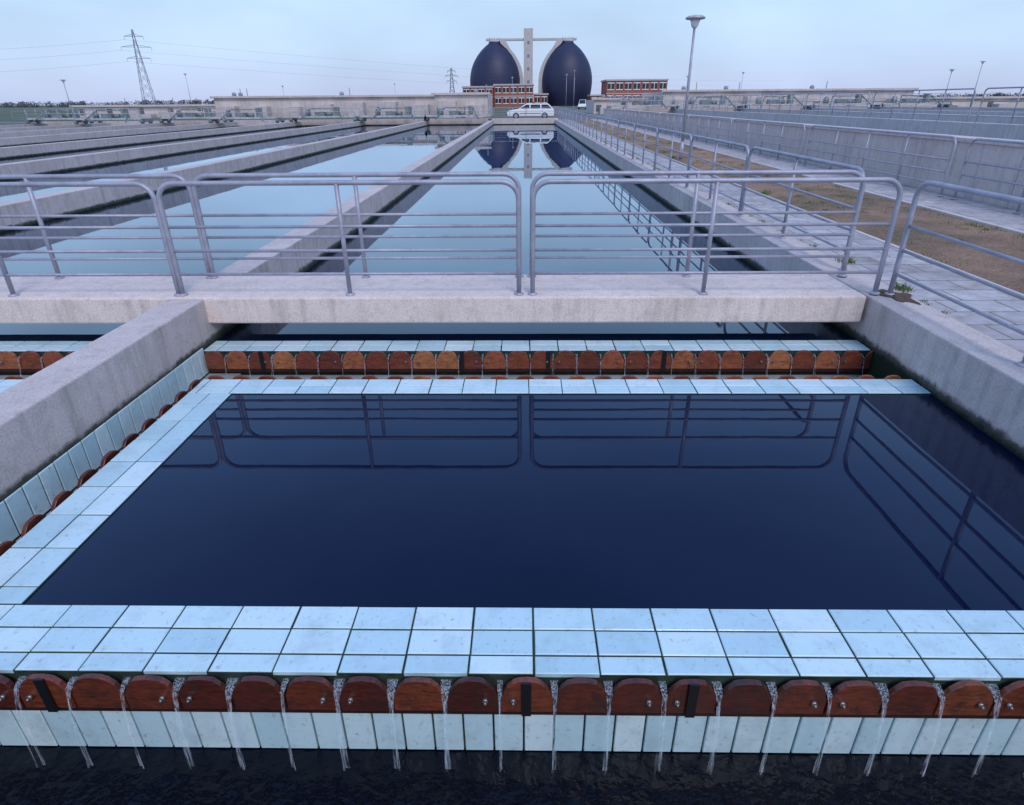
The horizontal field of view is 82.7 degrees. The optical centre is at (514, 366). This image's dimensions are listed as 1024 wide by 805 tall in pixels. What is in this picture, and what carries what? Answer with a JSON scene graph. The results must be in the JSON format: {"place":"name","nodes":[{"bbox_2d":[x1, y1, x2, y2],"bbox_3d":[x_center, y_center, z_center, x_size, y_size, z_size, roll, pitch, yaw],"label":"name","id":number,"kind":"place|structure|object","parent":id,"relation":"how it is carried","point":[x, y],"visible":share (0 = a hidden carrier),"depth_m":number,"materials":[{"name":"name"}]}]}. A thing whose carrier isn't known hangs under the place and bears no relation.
{"place":"outdoors","nodes":[
{"label":"outdoors","id":0,"kind":"place"},
{"bbox_2d":[0,102,585,124],"bbox_3d":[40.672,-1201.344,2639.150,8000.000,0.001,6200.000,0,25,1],"label":"ground","id":1,"kind":"structure","parent":0,"point":[6,115],"depth_m":92.91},
{"bbox_2d":[0,98,214,107],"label":"tree line","id":2,"kind":"object","parent":1,"relation":"on","point":[48,104],"visible":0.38,"depth_m":562.34,"materials":[{"name":"green plant"}]},
{"bbox_2d":[121,29,156,104],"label":"electricity pylon","id":3,"kind":"object","parent":1,"relation":"on","point":[136,57],"visible":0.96,"depth_m":358.00,"materials":[{"name":"metal"}]},
{"bbox_2d":[5,40,765,89],"bbox_3d":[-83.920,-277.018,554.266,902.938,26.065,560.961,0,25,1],"label":"power line","id":4,"kind":"object","parent":3,"relation":"hanging from","point":[257,61],"visible":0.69,"depth_m":390.14,"materials":[{"name":"metal"}]},
{"bbox_2d":[69,104,216,117],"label":"walls","id":5,"kind":"structure","parent":1,"relation":"on","point":[149,109],"depth_m":77.34,"materials":[{"name":"concrete"}]},
{"bbox_2d":[79,108,202,115],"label":"openings","id":6,"kind":"object","parent":5,"relation":"attached to","point":[140,112],"visible":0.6,"depth_m":77.56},
{"bbox_2d":[43,118,558,126],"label":"concrete end wall","id":7,"kind":"structure","parent":1,"relation":"on","point":[497,121],"depth_m":55.52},
{"bbox_2d":[494,107,525,117],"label":"railing","id":8,"kind":"object","parent":7,"relation":"on","point":[509,111],"visible":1,"depth_m":55.26,"materials":[{"name":"metal"}]},
{"bbox_2d":[210,94,434,117],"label":"walls","id":9,"kind":"structure","parent":1,"relation":"on","point":[303,103],"depth_m":71.13,"materials":[{"name":"concrete"}]},
{"bbox_2d":[232,88,349,95],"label":"vents","id":10,"kind":"object","parent":9,"relation":"on","point":[241,94],"visible":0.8,"depth_m":73.47,"materials":[{"name":"metal"}]},
{"bbox_2d":[446,68,456,92],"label":"electricity pylon","id":11,"kind":"object","parent":1,"relation":"on","point":[452,80],"visible":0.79,"depth_m":502.54,"materials":[{"name":"metal"}]},
{"bbox_2d":[431,92,491,117],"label":"walls","id":12,"kind":"structure","parent":1,"relation":"on","point":[466,99],"depth_m":65.37,"materials":[{"name":"concrete"}]},
{"bbox_2d":[463,88,494,106],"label":"walls","id":13,"kind":"structure","parent":1,"relation":"on","point":[492,95],"depth_m":206.22,"materials":[{"name":"brick"}]},
{"bbox_2d":[462,86,493,97],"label":"roof slab","id":14,"kind":"structure","parent":13,"relation":"on","point":[477,87],"depth_m":205.42,"materials":[{"name":"concrete"}]},
{"bbox_2d":[470,37,519,85],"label":"digester tank","id":15,"kind":"object","parent":1,"relation":"on","point":[494,62],"visible":0.64,"depth_m":216.28,"materials":[{"name":"metal"}]},
{"bbox_2d":[494,85,532,106],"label":"walls","id":16,"kind":"structure","parent":1,"relation":"on","point":[514,94],"depth_m":210.23,"materials":[{"name":"brick"}]},
{"bbox_2d":[495,87,531,102],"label":"windows","id":17,"kind":"structure","parent":16,"relation":"attached to","point":[498,90],"depth_m":210.60,"materials":[{"name":"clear glass"}]},
{"bbox_2d":[495,87,531,103],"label":"frames","id":18,"kind":"structure","parent":16,"relation":"attached to","point":[516,92],"depth_m":209.81,"materials":[{"name":"white paint"}]},
{"bbox_2d":[493,84,533,96],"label":"roof slab","id":19,"kind":"structure","parent":16,"relation":"on","point":[511,84],"depth_m":208.73,"materials":[{"name":"concrete"}]},
{"bbox_2d":[486,28,576,92],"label":"stair tower","id":20,"kind":"structure","parent":1,"relation":"on","point":[528,39],"depth_m":219.07,"materials":[{"name":"concrete"}]},
{"bbox_2d":[534,95,547,103],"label":"walls","id":21,"kind":"structure","parent":1,"relation":"on","point":[540,99],"depth_m":214.21,"materials":[{"name":"brick"}]},
{"bbox_2d":[542,37,591,105],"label":"digester tank","id":22,"kind":"object","parent":1,"relation":"on","point":[568,56],"visible":0.88,"depth_m":216.90,"materials":[{"name":"metal"}]},
{"bbox_2d":[578,100,586,108],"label":"parked car","id":23,"kind":"object","parent":1,"relation":"on","point":[582,103],"visible":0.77,"depth_m":126.39,"materials":[{"name":"white paint"}]},
{"bbox_2d":[586,98,648,113],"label":"walls","id":24,"kind":"structure","parent":1,"relation":"on","point":[592,104],"depth_m":78.18,"materials":[{"name":"concrete"}]},
{"bbox_2d":[601,80,667,97],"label":"walls","id":25,"kind":"structure","parent":1,"relation":"on","point":[604,87],"depth_m":202.75,"materials":[{"name":"brick"}]},
{"bbox_2d":[601,79,668,93],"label":"roof slab","id":26,"kind":"structure","parent":25,"relation":"on","point":[631,80],"depth_m":201.17,"materials":[{"name":"concrete"}]},
{"bbox_2d":[607,83,665,97],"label":"windows","id":27,"kind":"structure","parent":25,"relation":"attached to","point":[636,85],"depth_m":202.15,"materials":[{"name":"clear glass"}]},
{"bbox_2d":[607,82,666,97],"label":"frames","id":28,"kind":"structure","parent":25,"relation":"attached to","point":[636,89],"depth_m":202.44,"materials":[{"name":"white paint"}]},
{"bbox_2d":[603,105,936,118],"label":"concrete end wall","id":29,"kind":"structure","parent":1,"relation":"on","point":[659,109],"depth_m":54.58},
{"bbox_2d":[642,88,918,106],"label":"walls","id":30,"kind":"structure","parent":1,"relation":"on","point":[760,92],"depth_m":70.12,"materials":[{"name":"concrete"}]},
{"bbox_2d":[681,81,827,89],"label":"vents","id":31,"kind":"object","parent":30,"relation":"on","point":[727,87],"visible":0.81,"depth_m":72.45,"materials":[{"name":"metal"}]},
{"bbox_2d":[573,119,1023,293],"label":"soil strip","id":32,"kind":"object","parent":1,"relation":"on","point":[1006,273],"visible":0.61,"depth_m":7.95,"materials":[{"name":"soil"}]},
{"bbox_2d":[679,15,705,158],"bbox_3d":[4.809,-7.639,16.118,0.520,3.645,0.520,0,25,1],"label":"street lamp","id":33,"kind":"object","parent":32,"relation":"on","point":[694,20],"visible":0.99,"depth_m":15.89,"materials":[{"name":"metal"}]},
{"bbox_2d":[569,119,1023,313],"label":"grass","id":34,"kind":"structure","parent":32,"relation":"on","point":[897,286],"depth_m":8.80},
{"bbox_2d":[582,119,1023,294],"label":"kerb","id":35,"kind":"structure","parent":1,"relation":"on","point":[942,212],"depth_m":8.72,"materials":[{"name":"concrete"}]},
{"bbox_2d":[913,96,1023,107],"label":"walls","id":36,"kind":"structure","parent":1,"relation":"on","point":[977,102],"depth_m":75.56,"materials":[{"name":"concrete"}]},
{"bbox_2d":[913,92,1023,96],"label":"tree line","id":37,"kind":"object","parent":1,"relation":"on","point":[981,95],"visible":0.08,"depth_m":549.12,"materials":[{"name":"green plant"}]},
{"bbox_2d":[0,106,602,122],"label":"road","id":38,"kind":"structure","parent":0,"point":[555,108],"depth_m":62.61,"materials":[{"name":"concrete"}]},
{"bbox_2d":[506,103,553,117],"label":"parked car","id":39,"kind":"object","parent":38,"relation":"on","point":[540,108],"visible":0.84,"depth_m":56.52,"materials":[{"name":"white paint"}]},
{"bbox_2d":[0,124,1023,610],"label":"water","id":40,"kind":"structure","parent":0,"point":[656,500],"depth_m":3.43,"materials":[{"name":"blue liquid"}]},
{"bbox_2d":[0,744,1023,804],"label":"channel water","id":41,"kind":"structure","parent":0,"point":[82,775],"depth_m":2.28,"materials":[{"name":"black liquid"}]},
{"bbox_2d":[0,0,1023,105],"label":"sky","id":42,"kind":"structure","parent":0,"point":[777,44],"materials":[{"name":"blue"}]},
{"bbox_2d":[559,119,1023,353],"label":"paving","id":43,"kind":"structure","parent":0,"point":[1000,305],"depth_m":5.84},
{"bbox_2d":[592,119,1023,230],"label":"paving","id":44,"kind":"structure","parent":0,"point":[995,214],"depth_m":10.57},
{"bbox_2d":[624,110,639,127],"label":"railing","id":45,"kind":"object","parent":44,"relation":"on","point":[632,116],"visible":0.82,"depth_m":39.18,"materials":[{"name":"metal"}]},
{"bbox_2d":[639,111,659,129],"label":"railing","id":46,"kind":"object","parent":44,"relation":"on","point":[649,118],"visible":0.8,"depth_m":33.62,"materials":[{"name":"metal"}]},
{"bbox_2d":[659,113,688,138],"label":"railing","id":47,"kind":"object","parent":44,"relation":"on","point":[666,125],"visible":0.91,"depth_m":28.05,"materials":[{"name":"metal"}]},
{"bbox_2d":[688,115,731,147],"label":"railing","id":48,"kind":"object","parent":44,"relation":"on","point":[698,125],"visible":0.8,"depth_m":22.65,"materials":[{"name":"metal"}]},
{"bbox_2d":[730,119,804,163],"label":"railing","id":49,"kind":"object","parent":44,"relation":"on","point":[781,136],"visible":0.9,"depth_m":17.30,"materials":[{"name":"metal"}]},
{"bbox_2d":[803,125,956,196],"bbox_3d":[7.493,-4.546,12.430,0.084,0.977,5.480,0,25,1],"label":"railing","id":50,"kind":"object","parent":44,"relation":"on","point":[898,175],"visible":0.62,"depth_m":11.45,"materials":[{"name":"metal"}]},
{"bbox_2d":[951,138,1023,213],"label":"railing","id":51,"kind":"object","parent":44,"relation":"on","point":[966,161],"visible":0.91,"depth_m":9.09,"materials":[{"name":"metal"}]},
{"label":"basin floor","id":52,"kind":"structure","parent":0,"visible":0},
{"bbox_2d":[0,375,30,379],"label":"overflow channel","id":53,"kind":"object","parent":52,"relation":"on","point":[2,377],"depth_m":5.20,"materials":[{"name":"tile"}]},
{"bbox_2d":[0,351,74,372],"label":"overflow weir","id":54,"kind":"object","parent":53,"relation":"on","point":[28,362],"visible":0.3,"depth_m":5.12,"materials":[{"name":"metal"}]},
{"bbox_2d":[0,123,48,127],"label":"concrete wall","id":55,"kind":"structure","parent":52,"relation":"on","point":[23,125],"depth_m":53.23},
{"bbox_2d":[24,109,102,123],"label":"sludge scraper","id":56,"kind":"object","parent":55,"relation":"on","point":[63,116],"visible":0.89,"depth_m":54.04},
{"bbox_2d":[0,341,92,392],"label":"tiled ledge","id":57,"kind":"object","parent":52,"relation":"on","point":[40,348],"visible":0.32,"depth_m":5.21,"materials":[{"name":"tile"}]},
{"bbox_2d":[0,123,111,131],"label":"concrete wall","id":58,"kind":"structure","parent":52,"relation":"on","point":[50,127],"depth_m":48.93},
{"bbox_2d":[72,108,152,123],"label":"sludge scraper","id":59,"kind":"object","parent":58,"relation":"on","point":[125,113],"visible":1,"depth_m":51.55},
{"bbox_2d":[0,122,174,137],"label":"concrete wall","id":60,"kind":"structure","parent":52,"relation":"on","point":[57,131],"depth_m":43.77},
{"bbox_2d":[0,122,237,146],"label":"concrete wall","id":61,"kind":"structure","parent":52,"relation":"on","point":[26,140],"depth_m":37.70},
{"bbox_2d":[158,108,233,122],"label":"sludge scraper","id":62,"kind":"object","parent":61,"relation":"on","point":[194,115],"visible":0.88,"depth_m":53.79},
{"bbox_2d":[208,107,284,122],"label":"sludge scraper","id":63,"kind":"object","parent":61,"relation":"on","point":[249,115],"visible":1,"depth_m":51.30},
{"bbox_2d":[0,121,301,158],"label":"concrete wall","id":64,"kind":"structure","parent":52,"relation":"on","point":[32,150],"depth_m":30.70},
{"bbox_2d":[288,106,359,121],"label":"sludge scraper","id":65,"kind":"object","parent":64,"relation":"on","point":[326,114],"visible":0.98,"depth_m":53.50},
{"bbox_2d":[0,121,365,180],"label":"concrete wall","id":66,"kind":"structure","parent":52,"relation":"on","point":[60,164],"depth_m":23.09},
{"bbox_2d":[0,121,429,232],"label":"concrete wall","id":67,"kind":"structure","parent":52,"relation":"on","point":[73,201],"depth_m":14.07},
{"bbox_2d":[359,106,429,120],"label":"sludge scraper","id":68,"kind":"object","parent":67,"relation":"on","point":[377,111],"visible":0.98,"depth_m":53.35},
{"bbox_2d":[0,120,493,500],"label":"concrete wall","id":69,"kind":"structure","parent":52,"relation":"on","point":[49,414],"depth_m":4.16,"materials":[{"name":"concrete"}]},
{"bbox_2d":[0,274,865,323],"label":"footbridge","id":70,"kind":"object","parent":69,"relation":"on","point":[495,299],"visible":0.94,"depth_m":5.16,"materials":[{"name":"concrete"}]},
{"bbox_2d":[0,181,179,296],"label":"railing","id":71,"kind":"object","parent":70,"relation":"on","point":[5,274],"visible":0.96,"depth_m":4.95,"materials":[{"name":"metal"}]},
{"bbox_2d":[0,173,210,278],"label":"railing","id":72,"kind":"object","parent":70,"relation":"on","point":[39,217],"visible":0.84,"depth_m":5.46,"materials":[{"name":"metal"}]},
{"bbox_2d":[156,179,523,296],"bbox_3d":[-1.458,-1.079,4.955,3.074,0.980,0.080,0,25,1],"label":"railing","id":73,"kind":"object","parent":70,"relation":"on","point":[341,226],"visible":1,"depth_m":4.91,"materials":[{"name":"metal"}]},
{"bbox_2d":[191,172,523,278],"bbox_3d":[-1.450,-1.314,5.469,3.074,0.980,0.080,0,25,1],"label":"railing","id":74,"kind":"object","parent":70,"relation":"on","point":[358,214],"visible":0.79,"depth_m":5.42,"materials":[{"name":"metal"}]},
{"bbox_2d":[527,169,865,277],"bbox_3d":[1.659,-1.316,5.420,3.074,0.980,0.080,0,25,1],"label":"railing","id":75,"kind":"object","parent":70,"relation":"on","point":[694,213],"visible":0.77,"depth_m":5.37,"materials":[{"name":"metal"}]},
{"bbox_2d":[528,177,902,295],"bbox_3d":[1.652,-1.081,4.906,3.074,0.980,0.080,0,25,1],"label":"railing","id":76,"kind":"object","parent":70,"relation":"on","point":[712,224],"visible":1,"depth_m":4.86,"materials":[{"name":"metal"}]},
{"bbox_2d":[423,105,491,120],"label":"sludge scraper","id":77,"kind":"object","parent":69,"relation":"on","point":[460,113],"visible":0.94,"depth_m":53.29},
{"bbox_2d":[16,373,860,541],"bbox_3d":[0.160,1.110,3.898,5.799,0.885,3.142,0,25,1],"label":"overflow channel","id":78,"kind":"object","parent":52,"relation":"on","point":[305,377],"visible":0.13,"depth_m":5.12,"materials":[{"name":"concrete"}]},
{"bbox_2d":[0,379,199,555],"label":"overflow weir","id":79,"kind":"object","parent":78,"relation":"on","point":[58,500],"visible":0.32,"depth_m":3.43,"materials":[{"name":"metal"}]},
{"bbox_2d":[204,350,872,371],"bbox_3d":[0.183,-0.025,5.061,5.776,0.245,0.106,0,25,1],"label":"overflow weir","id":80,"kind":"object","parent":78,"relation":"on","point":[591,361],"visible":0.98,"depth_m":5.05,"materials":[{"name":"metal"}]},
{"bbox_2d":[208,375,901,379],"bbox_3d":[0.319,0.174,4.622,5.493,0.245,0.106,0,25,1],"label":"overflow weir","id":81,"kind":"object","parent":78,"relation":"on","point":[503,377],"visible":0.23,"depth_m":4.56,"materials":[{"name":"metal"}]},
{"bbox_2d":[0,340,1023,754],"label":"tiled ledge","id":82,"kind":"object","parent":52,"relation":"on","point":[614,646],"visible":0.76,"depth_m":2.35,"materials":[{"name":"tile"}]},
{"bbox_2d":[0,673,1023,771],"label":"overflow weir","id":83,"kind":"object","parent":82,"relation":"attached to","point":[693,698],"visible":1,"depth_m":2.19,"materials":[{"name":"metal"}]},
{"bbox_2d":[555,119,1023,460],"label":"concrete wall","id":84,"kind":"structure","parent":52,"relation":"on","point":[973,376],"depth_m":4.58,"materials":[{"name":"concrete"}]},
{"bbox_2d":[583,113,589,134],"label":"railing","id":85,"kind":"object","parent":84,"relation":"on","point":[586,124],"visible":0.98,"depth_m":29.49,"materials":[{"name":"metal"}]},
{"bbox_2d":[589,115,597,137],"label":"railing","id":86,"kind":"object","parent":84,"relation":"on","point":[593,126],"visible":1,"depth_m":26.74,"materials":[{"name":"metal"}]},
{"bbox_2d":[596,116,606,142],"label":"railing","id":87,"kind":"object","parent":84,"relation":"on","point":[601,128],"visible":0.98,"depth_m":23.85,"materials":[{"name":"metal"}]},
{"bbox_2d":[605,118,618,147],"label":"railing","id":88,"kind":"object","parent":84,"relation":"on","point":[606,140],"visible":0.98,"depth_m":21.05,"materials":[{"name":"metal"}]},
{"bbox_2d":[617,120,634,156],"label":"railing","id":89,"kind":"object","parent":84,"relation":"on","point":[625,134],"visible":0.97,"depth_m":18.25,"materials":[{"name":"metal"}]},
{"bbox_2d":[632,124,657,170],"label":"railing","id":90,"kind":"object","parent":84,"relation":"on","point":[644,140],"visible":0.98,"depth_m":15.40,"materials":[{"name":"metal"}]},
{"bbox_2d":[653,128,691,187],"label":"railing","id":91,"kind":"object","parent":84,"relation":"on","point":[671,148],"visible":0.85,"depth_m":12.57,"materials":[{"name":"metal"}]},
{"bbox_2d":[685,135,749,215],"bbox_3d":[3.352,-3.309,9.794,0.084,0.980,3.080,0,25,1],"label":"railing","id":92,"kind":"object","parent":84,"relation":"on","point":[715,154],"visible":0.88,"depth_m":9.63,"materials":[{"name":"metal"}]},
{"bbox_2d":[738,146,864,270],"bbox_3d":[3.309,-2.032,6.991,0.084,0.980,3.080,0,25,1],"label":"railing","id":93,"kind":"object","parent":84,"relation":"on","point":[827,162],"visible":0.82,"depth_m":6.81,"materials":[{"name":"metal"}]},
{"bbox_2d":[878,289,920,304],"bbox_3d":[3.300,-0.618,5.041,0.304,0.012,0.420,8,26,17],"label":"earth patch","id":94,"kind":"object","parent":84,"relation":"on","point":[901,297],"visible":0.94,"depth_m":5.01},
{"bbox_2d":[885,181,1023,367],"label":"railing","id":95,"kind":"object","parent":84,"relation":"on","point":[971,191],"visible":1,"depth_m":4.29,"materials":[{"name":"metal"}]},
{"bbox_2d":[604,108,1023,210],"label":"concrete wall","id":96,"kind":"structure","parent":52,"relation":"on","point":[1001,154],"depth_m":12.18,"materials":[{"name":"concrete"}]},
{"bbox_2d":[669,109,1023,139],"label":"concrete wall","id":97,"kind":"structure","parent":52,"relation":"on","point":[1001,131],"depth_m":21.62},
{"bbox_2d":[606,95,677,110],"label":"sludge scraper","id":98,"kind":"object","parent":97,"relation":"on","point":[641,103],"visible":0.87,"depth_m":52.70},
{"bbox_2d":[683,96,702,109],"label":"railing","id":99,"kind":"object","parent":97,"relation":"on","point":[692,101],"visible":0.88,"depth_m":46.77,"materials":[{"name":"metal"}]},
{"bbox_2d":[702,95,726,110],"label":"railing","id":100,"kind":"object","parent":97,"relation":"on","point":[713,107],"visible":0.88,"depth_m":42.68,"materials":[{"name":"metal"}]},
{"bbox_2d":[727,95,759,112],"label":"railing","id":101,"kind":"object","parent":97,"relation":"on","point":[742,101],"visible":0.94,"depth_m":36.95,"materials":[{"name":"metal"}]},
{"bbox_2d":[759,93,804,114],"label":"railing","id":102,"kind":"object","parent":97,"relation":"on","point":[780,101],"visible":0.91,"depth_m":31.56,"materials":[{"name":"metal"}]},
{"bbox_2d":[803,91,869,117],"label":"railing","id":103,"kind":"object","parent":97,"relation":"on","point":[833,106],"visible":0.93,"depth_m":25.74,"materials":[{"name":"metal"}]},
{"bbox_2d":[869,88,975,121],"bbox_3d":[14.244,-9.280,20.610,0.084,0.979,5.680,0,25,1],"label":"railing","id":104,"kind":"object","parent":97,"relation":"on","point":[941,108],"visible":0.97,"depth_m":20.12,"materials":[{"name":"metal"}]},
{"bbox_2d":[974,86,1023,123],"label":"railing","id":105,"kind":"object","parent":97,"relation":"on","point":[1015,109],"visible":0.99,"depth_m":16.89,"materials":[{"name":"metal"}]},
{"bbox_2d":[735,108,1023,124],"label":"concrete wall","id":106,"kind":"structure","parent":52,"relation":"on","point":[1000,120],"depth_m":29.96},
{"bbox_2d":[676,95,745,109],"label":"sludge scraper","id":107,"kind":"object","parent":106,"relation":"on","point":[723,97],"visible":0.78,"depth_m":52.63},
{"bbox_2d":[802,108,1023,115],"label":"concrete wall","id":108,"kind":"structure","parent":52,"relation":"on","point":[993,113],"depth_m":37.27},
{"bbox_2d":[744,94,814,109],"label":"sludge scraper","id":109,"kind":"object","parent":108,"relation":"on","point":[809,106],"visible":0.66,"depth_m":52.51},
{"bbox_2d":[867,107,1023,111],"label":"concrete wall","id":110,"kind":"structure","parent":52,"relation":"on","point":[996,110],"depth_m":43.28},
{"bbox_2d":[808,94,883,108],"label":"sludge scraper","id":111,"kind":"object","parent":110,"relation":"on","point":[858,97],"visible":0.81,"depth_m":52.45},
{"bbox_2d":[881,93,952,107],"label":"sludge scraper","id":112,"kind":"object","parent":110,"relation":"on","point":[927,96],"visible":0.75,"depth_m":52.32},
{"bbox_2d":[933,107,1023,108],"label":"concrete wall","id":113,"kind":"structure","parent":52,"relation":"on","point":[984,107],"depth_m":48.03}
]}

